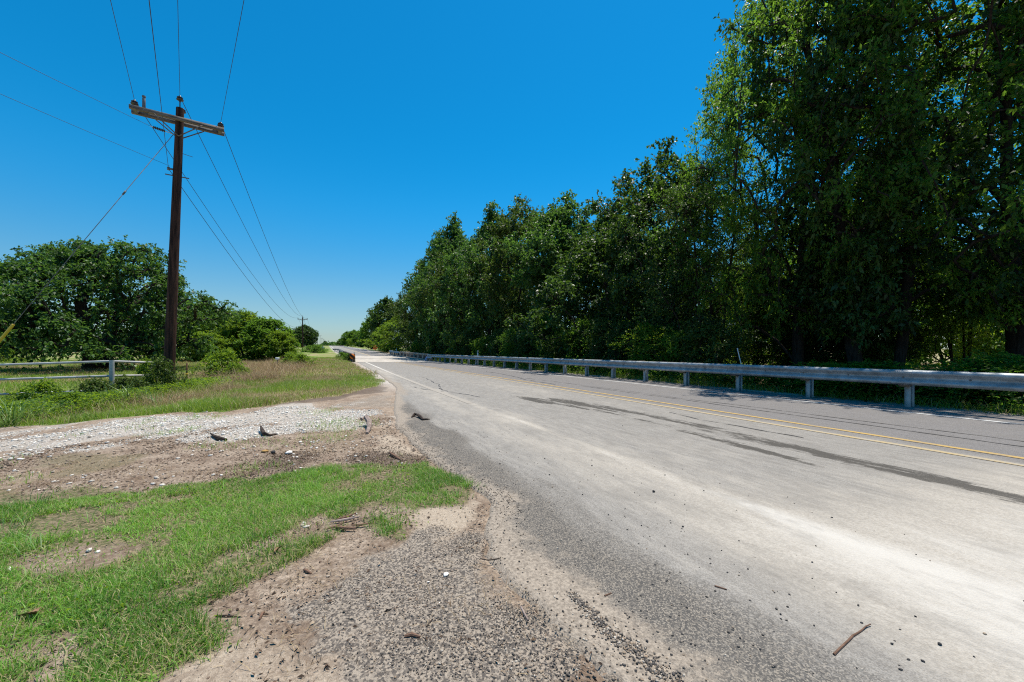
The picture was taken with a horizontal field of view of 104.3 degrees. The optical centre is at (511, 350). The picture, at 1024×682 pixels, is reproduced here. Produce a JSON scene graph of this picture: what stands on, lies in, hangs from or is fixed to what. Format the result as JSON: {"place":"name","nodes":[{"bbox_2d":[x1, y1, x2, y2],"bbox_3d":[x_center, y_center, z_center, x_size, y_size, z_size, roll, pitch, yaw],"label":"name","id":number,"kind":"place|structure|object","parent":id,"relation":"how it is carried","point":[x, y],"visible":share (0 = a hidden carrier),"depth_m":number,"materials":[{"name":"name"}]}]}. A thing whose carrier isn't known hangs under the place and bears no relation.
{"place":"outdoors","nodes":[
{"label":"outdoors","id":0,"kind":"place"},
{"bbox_2d":[0,356,376,391],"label":"verge grass","id":1,"kind":"structure","parent":0,"point":[7,384],"depth_m":25.78,"materials":[{"name":"green plant"}]},
{"bbox_2d":[0,372,383,427],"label":"verge grass","id":2,"kind":"structure","parent":0,"point":[216,403],"depth_m":8.96,"materials":[{"name":"green plant"}]},
{"bbox_2d":[3,367,384,425],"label":"dry grass","id":3,"kind":"structure","parent":0,"point":[255,376],"depth_m":10.93,"materials":[{"name":"plant"}]},
{"bbox_2d":[0,404,397,459],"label":"limestone gravel","id":4,"kind":"structure","parent":0,"point":[58,445],"depth_m":6.20,"materials":[{"name":"grey gravel"}]},
{"bbox_2d":[0,427,586,681],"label":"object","id":5,"kind":"structure","parent":0,"point":[249,514],"depth_m":3.07,"materials":[{"name":"brown soil"}]},
{"bbox_2d":[8,504,608,681],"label":"loose gravel","id":6,"kind":"structure","parent":0,"point":[482,651],"depth_m":1.67,"materials":[{"name":"grey gravel"}]},
{"bbox_2d":[0,0,1020,348],"label":"sky","id":7,"kind":"structure","parent":0,"point":[354,129],"materials":[{"name":"blue"}]},
{"bbox_2d":[0,346,1023,681],"bbox_3d":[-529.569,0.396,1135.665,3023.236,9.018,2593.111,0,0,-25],"label":"ground","id":8,"kind":"structure","parent":0,"point":[224,666],"depth_m":2.23,"materials":[{"name":"soil"}]},
{"bbox_2d":[0,346,39,361],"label":"bush","id":9,"kind":"object","parent":8,"relation":"on","point":[3,358],"visible":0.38,"depth_m":41.62,"materials":[{"name":"green plant"}]},
{"bbox_2d":[0,508,46,535],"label":"grass clump","id":10,"kind":"object","parent":8,"relation":"on","point":[10,528],"visible":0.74,"depth_m":2.65,"materials":[{"name":"green plant"}]},
{"bbox_2d":[0,392,68,426],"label":"grass clump","id":11,"kind":"object","parent":8,"relation":"on","point":[21,412],"visible":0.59,"depth_m":7.58,"materials":[{"name":"green plant"}]},
{"bbox_2d":[1,377,67,402],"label":"bush","id":12,"kind":"object","parent":8,"relation":"on","point":[43,385],"visible":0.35,"depth_m":9.30,"materials":[{"name":"green plant"}]},
{"bbox_2d":[2,484,80,509],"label":"grass clump","id":13,"kind":"object","parent":8,"relation":"on","point":[33,500],"visible":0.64,"depth_m":3.05,"materials":[{"name":"green plant"}]},
{"bbox_2d":[3,528,95,557],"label":"grass clump","id":14,"kind":"object","parent":8,"relation":"on","point":[32,543],"visible":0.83,"depth_m":2.33,"materials":[{"name":"green plant"}]},
{"bbox_2d":[25,390,103,415],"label":"bush","id":15,"kind":"object","parent":8,"relation":"on","point":[70,395],"visible":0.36,"depth_m":8.71,"materials":[{"name":"green plant"}]},
{"bbox_2d":[0,360,156,394],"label":"pipe fence","id":16,"kind":"object","parent":8,"relation":"on","point":[111,375],"visible":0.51,"depth_m":10.46,"materials":[{"name":"grey metal"}]},
{"bbox_2d":[56,376,127,394],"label":"bush","id":17,"kind":"object","parent":8,"relation":"on","point":[96,385],"visible":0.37,"depth_m":10.11,"materials":[{"name":"green plant"}]},
{"bbox_2d":[0,235,246,374],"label":"broad tree","id":18,"kind":"object","parent":8,"relation":"on","point":[23,282],"visible":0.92,"depth_m":29.24,"materials":[{"name":"green plant"}]},
{"bbox_2d":[0,375,265,426],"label":"weeds","id":19,"kind":"object","parent":8,"relation":"on","point":[93,395],"visible":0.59,"depth_m":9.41,"materials":[{"name":"green plant"}]},
{"bbox_2d":[105,374,162,395],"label":"bush","id":20,"kind":"object","parent":8,"relation":"on","point":[127,382],"visible":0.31,"depth_m":10.72,"materials":[{"name":"green plant"}]},
{"bbox_2d":[133,356,163,384],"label":"bush","id":21,"kind":"object","parent":8,"relation":"on","point":[145,366],"visible":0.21,"depth_m":11.78,"materials":[{"name":"green plant"}]},
{"bbox_2d":[137,354,191,390],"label":"bush","id":22,"kind":"object","parent":8,"relation":"on","point":[166,377],"visible":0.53,"depth_m":11.61,"materials":[{"name":"green plant"}]},
{"bbox_2d":[129,95,224,380],"bbox_3d":[-11.060,-3.237,13.259,2.400,10.384,0.625,0,0,-34],"label":"utility pole","id":23,"kind":"object","parent":8,"relation":"on","point":[179,121],"visible":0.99,"depth_m":13.10,"materials":[{"name":"wood"}]},
{"bbox_2d":[0,133,174,342],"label":"guy wire","id":24,"kind":"object","parent":23,"relation":"attached to","point":[6,332],"visible":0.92,"depth_m":11.85,"materials":[{"name":"metal"}]},
{"bbox_2d":[149,0,168,167],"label":"power line","id":25,"kind":"object","parent":23,"relation":"attached to","point":[157,72],"visible":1,"depth_m":7.66,"materials":[{"name":"metal"}]},
{"bbox_2d":[0,356,378,392],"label":"dry grass","id":26,"kind":"structure","parent":8,"relation":"on","point":[284,367],"depth_m":25.55,"materials":[{"name":"plant"}]},
{"bbox_2d":[0,407,397,539],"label":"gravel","id":27,"kind":"structure","parent":8,"relation":"on","point":[325,425],"depth_m":5.26,"materials":[{"name":"grey gravel"}]},
{"bbox_2d":[176,331,235,361],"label":"thicket tree","id":28,"kind":"object","parent":8,"relation":"on","point":[217,344],"visible":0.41,"depth_m":45.36,"materials":[{"name":"green plant"}]},
{"bbox_2d":[6,432,408,569],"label":"limestone gravel","id":29,"kind":"structure","parent":8,"relation":"on","point":[98,551],"depth_m":3.97,"materials":[{"name":"grey gravel"}]},
{"bbox_2d":[181,306,245,356],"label":"tree","id":30,"kind":"object","parent":8,"relation":"on","point":[213,330],"visible":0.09,"depth_m":52.67,"materials":[{"name":"green plant"}]},
{"bbox_2d":[189,347,247,377],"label":"bush","id":31,"kind":"object","parent":8,"relation":"on","point":[222,359],"visible":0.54,"depth_m":19.20,"materials":[{"name":"green plant"}]},
{"bbox_2d":[218,362,250,377],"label":"bush","id":32,"kind":"object","parent":8,"relation":"on","point":[233,366],"visible":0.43,"depth_m":18.82,"materials":[{"name":"green plant"}]},
{"bbox_2d":[207,309,262,358],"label":"tree","id":33,"kind":"object","parent":8,"relation":"on","point":[232,329],"visible":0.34,"depth_m":50.58,"materials":[{"name":"green plant"}]},
{"bbox_2d":[0,458,485,681],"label":"grass","id":34,"kind":"structure","parent":8,"relation":"on","point":[246,534],"depth_m":2.19,"materials":[{"name":"green plant"}]},
{"bbox_2d":[232,316,300,360],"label":"thicket tree","id":35,"kind":"object","parent":8,"relation":"on","point":[258,329],"visible":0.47,"depth_m":48.47,"materials":[{"name":"green plant"}]},
{"bbox_2d":[256,329,300,360],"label":"thicket tree","id":36,"kind":"object","parent":8,"relation":"on","point":[285,339],"visible":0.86,"depth_m":47.23,"materials":[{"name":"green plant"}]},
{"bbox_2d":[0,418,600,681],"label":"dirt clods","id":37,"kind":"object","parent":8,"relation":"on","point":[253,626],"visible":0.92,"depth_m":4.33,"materials":[{"name":"brown soil"}]},
{"bbox_2d":[287,352,321,366],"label":"bush","id":38,"kind":"object","parent":8,"relation":"on","point":[302,356],"visible":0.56,"depth_m":29.76,"materials":[{"name":"green plant"}]},
{"bbox_2d":[292,325,318,346],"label":"tree","id":39,"kind":"object","parent":8,"relation":"on","point":[308,340],"visible":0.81,"depth_m":183.25,"materials":[{"name":"green plant"}]},
{"bbox_2d":[0,416,615,681],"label":"gravel","id":40,"kind":"structure","parent":8,"relation":"on","point":[273,593],"depth_m":3.56,"materials":[{"name":"grey gravel"}]},
{"bbox_2d":[304,344,328,352],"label":"bush","id":41,"kind":"object","parent":8,"relation":"on","point":[315,347],"visible":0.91,"depth_m":83.62,"materials":[{"name":"green plant"}]},
{"bbox_2d":[357,312,383,348],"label":"belt tree","id":42,"kind":"object","parent":8,"relation":"on","point":[363,330],"visible":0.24,"depth_m":139.24,"materials":[{"name":"green plant"}]},
{"bbox_2d":[364,295,409,350],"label":"belt tree","id":43,"kind":"object","parent":8,"relation":"on","point":[380,309],"visible":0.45,"depth_m":114.92,"materials":[{"name":"green plant"}]},
{"bbox_2d":[357,315,419,354],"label":"belt tree","id":44,"kind":"object","parent":8,"relation":"on","point":[379,334],"visible":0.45,"depth_m":88.97,"materials":[{"name":"green plant"}]},
{"bbox_2d":[387,272,428,351],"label":"belt tree","id":45,"kind":"object","parent":8,"relation":"on","point":[411,316],"visible":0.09,"depth_m":77.46,"materials":[{"name":"green plant"}]},
{"bbox_2d":[400,351,430,360],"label":"bridge parapet","id":46,"kind":"structure","parent":8,"relation":"on","point":[419,356],"depth_m":54.47,"materials":[{"name":"concrete"}]},
{"bbox_2d":[382,292,458,358],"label":"belt tree","id":47,"kind":"object","parent":8,"relation":"on","point":[412,336],"visible":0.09,"depth_m":70.13,"materials":[{"name":"green plant"}]},
{"bbox_2d":[401,228,465,353],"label":"belt tree","id":48,"kind":"object","parent":8,"relation":"on","point":[418,339],"visible":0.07,"depth_m":66.42,"materials":[{"name":"green plant"}]},
{"bbox_2d":[435,337,457,358],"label":"understory shrub","id":49,"kind":"object","parent":8,"relation":"on","point":[441,346],"visible":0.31,"depth_m":49.06,"materials":[{"name":"green plant"}]},
{"bbox_2d":[406,249,492,360],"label":"belt tree","id":50,"kind":"object","parent":8,"relation":"on","point":[438,284],"visible":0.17,"depth_m":50.47,"materials":[{"name":"green plant"}]},
{"bbox_2d":[399,212,510,353],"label":"belt tree","id":51,"kind":"object","parent":8,"relation":"on","point":[452,237],"visible":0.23,"depth_m":56.65,"materials":[{"name":"green plant"}]},
{"bbox_2d":[454,329,486,361],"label":"understory shrub","id":52,"kind":"object","parent":8,"relation":"on","point":[470,335],"visible":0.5,"depth_m":40.66,"materials":[{"name":"green plant"}]},
{"bbox_2d":[415,200,535,360],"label":"belt tree","id":53,"kind":"object","parent":8,"relation":"on","point":[468,250],"visible":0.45,"depth_m":43.69,"materials":[{"name":"green plant"}]},
{"bbox_2d":[469,333,498,355],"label":"understory shrub","id":54,"kind":"object","parent":8,"relation":"on","point":[480,343],"visible":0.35,"depth_m":37.98,"materials":[{"name":"green plant"}]},
{"bbox_2d":[483,327,519,365],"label":"understory shrub","id":55,"kind":"object","parent":8,"relation":"on","point":[494,347],"visible":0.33,"depth_m":34.69,"materials":[{"name":"green plant"}]},
{"bbox_2d":[471,247,537,355],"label":"belt tree","id":56,"kind":"object","parent":8,"relation":"on","point":[498,322],"visible":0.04,"depth_m":48.83,"materials":[{"name":"green plant"}]},
{"bbox_2d":[492,326,528,363],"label":"understory shrub","id":57,"kind":"object","parent":8,"relation":"on","point":[507,351],"visible":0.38,"depth_m":31.78,"materials":[{"name":"green plant"}]},
{"bbox_2d":[473,194,562,356],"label":"belt tree","id":58,"kind":"object","parent":8,"relation":"on","point":[510,223],"visible":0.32,"depth_m":36.93,"materials":[{"name":"green plant"}]},
{"bbox_2d":[501,323,554,366],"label":"understory shrub","id":59,"kind":"object","parent":8,"relation":"on","point":[523,350],"visible":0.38,"depth_m":29.16,"materials":[{"name":"green plant"}]},
{"bbox_2d":[522,314,574,367],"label":"understory shrub","id":60,"kind":"object","parent":8,"relation":"on","point":[556,331],"visible":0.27,"depth_m":27.64,"materials":[{"name":"green plant"}]},
{"bbox_2d":[499,189,622,370],"bbox_3d":[4.668,-4.866,32.235,11.929,16.334,10.845,0,0,-34],"label":"belt tree","id":61,"kind":"object","parent":8,"relation":"on","point":[551,235],"visible":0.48,"depth_m":29.99,"materials":[{"name":"green plant"}]},
{"bbox_2d":[532,329,592,369],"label":"understory shrub","id":62,"kind":"object","parent":8,"relation":"on","point":[554,350],"visible":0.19,"depth_m":25.36,"materials":[{"name":"green plant"}]},
{"bbox_2d":[531,214,642,325],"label":"belt tree","id":63,"kind":"object","parent":8,"relation":"on","point":[584,222],"visible":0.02,"depth_m":37.39,"materials":[{"name":"green plant"}]},
{"bbox_2d":[553,316,621,375],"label":"understory shrub","id":64,"kind":"object","parent":8,"relation":"on","point":[577,345],"visible":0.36,"depth_m":23.19,"materials":[{"name":"green plant"}]},
{"bbox_2d":[574,314,635,374],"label":"understory shrub","id":65,"kind":"object","parent":8,"relation":"on","point":[599,330],"visible":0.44,"depth_m":21.22,"materials":[{"name":"green plant"}]},
{"bbox_2d":[503,196,722,360],"bbox_3d":[6.183,-3.572,25.485,12.213,13.370,13.733,0,0,-23],"label":"belt tree","id":66,"kind":"object","parent":8,"relation":"on","point":[596,264],"visible":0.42,"depth_m":24.05,"materials":[{"name":"green plant"}]},
{"bbox_2d":[590,318,658,380],"bbox_3d":[5.990,0.618,20.277,3.956,4.762,4.384,0,0,3],"label":"understory shrub","id":67,"kind":"object","parent":8,"relation":"on","point":[620,329],"visible":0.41,"depth_m":20.06,"materials":[{"name":"green plant"}]},
{"bbox_2d":[571,209,688,355],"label":"belt tree","id":68,"kind":"object","parent":8,"relation":"on","point":[624,212],"visible":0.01,"depth_m":30.67,"materials":[{"name":"green plant"}]},
{"bbox_2d":[607,320,691,378],"bbox_3d":[6.594,0.708,18.717,4.439,4.410,4.920,0,0,-43],"label":"understory shrub","id":69,"kind":"object","parent":8,"relation":"on","point":[648,333],"visible":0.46,"depth_m":18.26,"materials":[{"name":"green plant"}]},
{"bbox_2d":[582,135,742,378],"bbox_3d":[7.837,-4.104,21.077,8.169,14.541,8.986,0,0,8],"label":"belt tree","id":70,"kind":"object","parent":8,"relation":"on","point":[640,196],"visible":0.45,"depth_m":20.75,"materials":[{"name":"green plant"}]},
{"bbox_2d":[639,327,717,381],"bbox_3d":[7.048,0.859,17.197,4.328,3.790,3.905,0,0,1],"label":"understory shrub","id":71,"kind":"object","parent":8,"relation":"on","point":[664,356],"visible":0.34,"depth_m":16.80,"materials":[{"name":"green plant"}]},
{"bbox_2d":[659,319,764,382],"bbox_3d":[7.849,0.701,15.653,4.138,4.010,4.586,0,0,24],"label":"understory shrub","id":72,"kind":"object","parent":8,"relation":"on","point":[694,335],"visible":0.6,"depth_m":15.39,"materials":[{"name":"green plant"}]},
{"bbox_2d":[615,142,812,363],"bbox_3d":[8.881,-3.190,18.141,8.318,12.703,7.256,0,0,32],"label":"belt tree","id":73,"kind":"object","parent":8,"relation":"on","point":[711,313],"visible":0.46,"depth_m":17.30,"materials":[{"name":"green plant"}]},
{"bbox_2d":[427,354,1023,406],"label":"guardrail","id":74,"kind":"object","parent":8,"relation":"on","point":[907,379],"visible":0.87,"depth_m":9.90,"materials":[{"name":"metal"}]},
{"bbox_2d":[432,354,1023,415],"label":"weeds","id":75,"kind":"object","parent":8,"relation":"on","point":[955,397],"visible":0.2,"depth_m":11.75,"materials":[{"name":"green plant"}]},
{"bbox_2d":[685,246,813,380],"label":"belt tree","id":76,"kind":"object","parent":8,"relation":"on","point":[753,351],"visible":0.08,"depth_m":20.04,"materials":[{"name":"green plant"}]},
{"bbox_2d":[722,261,779,365],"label":"belt tree","id":77,"kind":"object","parent":8,"relation":"on","point":[761,350],"visible":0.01,"depth_m":30.60,"materials":[{"name":"green plant"}]},
{"bbox_2d":[707,374,800,391],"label":"understory shrub","id":78,"kind":"object","parent":8,"relation":"on","point":[732,378],"visible":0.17,"depth_m":12.94,"materials":[{"name":"green plant"}]},
{"bbox_2d":[647,0,960,384],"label":"belt tree","id":79,"kind":"object","parent":8,"relation":"on","point":[723,104],"visible":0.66,"depth_m":13.51,"materials":[{"name":"green plant"}]},
{"bbox_2d":[754,359,879,397],"bbox_3d":[9.401,1.159,11.517,4.407,1.840,4.884,0,0,37],"label":"understory shrub","id":80,"kind":"object","parent":8,"relation":"on","point":[804,383],"visible":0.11,"depth_m":11.53,"materials":[{"name":"green plant"}]},
{"bbox_2d":[742,260,935,389],"bbox_3d":[13.706,-0.862,17.278,6.860,7.191,6.100,0,0,-28],"label":"belt tree","id":81,"kind":"object","parent":8,"relation":"on","point":[829,358],"visible":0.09,"depth_m":16.22,"materials":[{"name":"green plant"}]},
{"bbox_2d":[733,258,950,389],"bbox_3d":[14.066,-1.034,17.385,7.922,7.699,6.911,0,0,-19],"label":"belt tree","id":82,"kind":"object","parent":8,"relation":"on","point":[841,357],"visible":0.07,"depth_m":15.98,"materials":[{"name":"green plant"}]},
{"bbox_2d":[765,252,932,393],"bbox_3d":[13.602,-1.061,16.524,6.343,7.638,5.767,0,0,-24],"label":"belt tree","id":83,"kind":"object","parent":8,"relation":"on","point":[890,340],"visible":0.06,"depth_m":15.21,"materials":[{"name":"green plant"}]},
{"bbox_2d":[713,0,1023,389],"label":"belt tree","id":84,"kind":"object","parent":8,"relation":"on","point":[901,318],"visible":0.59,"depth_m":12.23,"materials":[{"name":"green plant"}]},
{"bbox_2d":[741,189,997,384],"bbox_3d":[16.888,-2.926,19.422,10.975,11.506,9.761,0,0,-8],"label":"belt tree","id":85,"kind":"object","parent":8,"relation":"on","point":[893,332],"visible":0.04,"depth_m":16.73,"materials":[{"name":"green plant"}]},
{"bbox_2d":[779,358,996,407],"bbox_3d":[9.252,1.071,10.553,5.188,1.782,4.681,0,0,-42],"label":"understory shrub","id":86,"kind":"object","parent":8,"relation":"on","point":[877,365],"visible":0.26,"depth_m":10.09,"materials":[{"name":"green plant"}]},
{"bbox_2d":[772,0,1023,401],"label":"belt tree","id":87,"kind":"object","parent":8,"relation":"on","point":[1011,322],"visible":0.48,"depth_m":11.24,"materials":[{"name":"green plant"}]},
{"bbox_2d":[822,368,979,403],"bbox_3d":[9.797,1.236,10.114,4.430,1.664,3.998,0,0,-11],"label":"understory shrub","id":88,"kind":"object","parent":8,"relation":"on","point":[937,391],"visible":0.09,"depth_m":9.61,"materials":[{"name":"green plant"}]},
{"bbox_2d":[878,365,1019,408],"bbox_3d":[10.033,1.192,9.342,3.813,1.750,4.226,0,0,-8],"label":"understory shrub","id":89,"kind":"object","parent":8,"relation":"on","point":[921,393],"visible":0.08,"depth_m":8.80,"materials":[{"name":"green plant"}]},
{"bbox_2d":[894,284,1004,368],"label":"belt tree","id":90,"kind":"object","parent":8,"relation":"on","point":[942,360],"visible":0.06,"depth_m":28.89,"materials":[{"name":"green plant"}]},
{"bbox_2d":[890,0,1023,336],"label":"belt tree","id":91,"kind":"object","parent":8,"relation":"on","point":[997,120],"visible":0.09,"depth_m":14.36,"materials":[{"name":"green plant"}]},
{"bbox_2d":[894,194,1020,367],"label":"belt tree","id":92,"kind":"object","parent":8,"relation":"on","point":[969,343],"visible":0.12,"depth_m":16.26,"materials":[{"name":"green plant"}]},
{"bbox_2d":[896,360,1023,408],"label":"understory shrub","id":93,"kind":"object","parent":8,"relation":"on","point":[964,367],"visible":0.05,"depth_m":8.76,"materials":[{"name":"green plant"}]},
{"bbox_2d":[901,348,1023,412],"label":"understory shrub","id":94,"kind":"object","parent":8,"relation":"on","point":[999,365],"visible":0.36,"depth_m":8.36,"materials":[{"name":"green plant"}]},
{"bbox_2d":[932,260,1004,365],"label":"belt tree","id":95,"kind":"object","parent":8,"relation":"on","point":[1000,343],"visible":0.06,"depth_m":26.01,"materials":[{"name":"green plant"}]},
{"bbox_2d":[564,591,692,681],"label":"loose gravel","id":96,"kind":"structure","parent":0,"point":[625,644],"depth_m":1.58,"materials":[{"name":"grey gravel"}]},
{"bbox_2d":[330,346,1023,681],"bbox_3d":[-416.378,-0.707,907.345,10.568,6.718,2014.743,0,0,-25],"label":"road","id":97,"kind":"structure","parent":0,"point":[957,521],"depth_m":2.75,"materials":[{"name":"grey asphalt"}]},
{"bbox_2d":[355,356,434,361],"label":"bridge deck","id":98,"kind":"structure","parent":97,"relation":"on","point":[382,359],"depth_m":50.67,"materials":[{"name":"concrete"}]},
{"bbox_2d":[366,362,472,402],"bbox_3d":[-8.342,1.169,25.627,0.301,0.004,36.513,0,0,-24],"label":"white edge line","id":99,"kind":"object","parent":97,"relation":"on","point":[452,396],"visible":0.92,"depth_m":12.38,"materials":[{"name":"paint"}]},
{"bbox_2d":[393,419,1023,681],"bbox_3d":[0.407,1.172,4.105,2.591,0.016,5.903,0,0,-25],"label":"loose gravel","id":100,"kind":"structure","parent":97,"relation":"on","point":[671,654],"depth_m":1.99,"materials":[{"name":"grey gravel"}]},
{"bbox_2d":[397,362,1023,465],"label":"yellow centre line","id":101,"kind":"object","parent":97,"relation":"on","point":[799,428],"visible":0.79,"depth_m":5.63,"materials":[{"name":"paint"}]},
{"bbox_2d":[401,362,1023,458],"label":"yellow centre line","id":102,"kind":"object","parent":97,"relation":"on","point":[796,423],"visible":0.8,"depth_m":6.15,"materials":[{"name":"paint"}]},
{"bbox_2d":[436,362,1023,424],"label":"white edge line","id":103,"kind":"object","parent":97,"relation":"on","point":[799,400],"visible":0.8,"depth_m":8.85,"materials":[{"name":"paint"}]},
{"bbox_2d":[592,387,1023,446],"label":"tar seam","id":104,"kind":"object","parent":97,"relation":"on","point":[842,421],"visible":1,"depth_m":6.41,"materials":[{"name":"black asphalt"}]},
{"bbox_2d":[833,624,870,655],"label":"twig","id":105,"kind":"object","parent":97,"relation":"on","point":[836,651],"visible":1,"depth_m":1.61,"materials":[{"name":"brown wood"}]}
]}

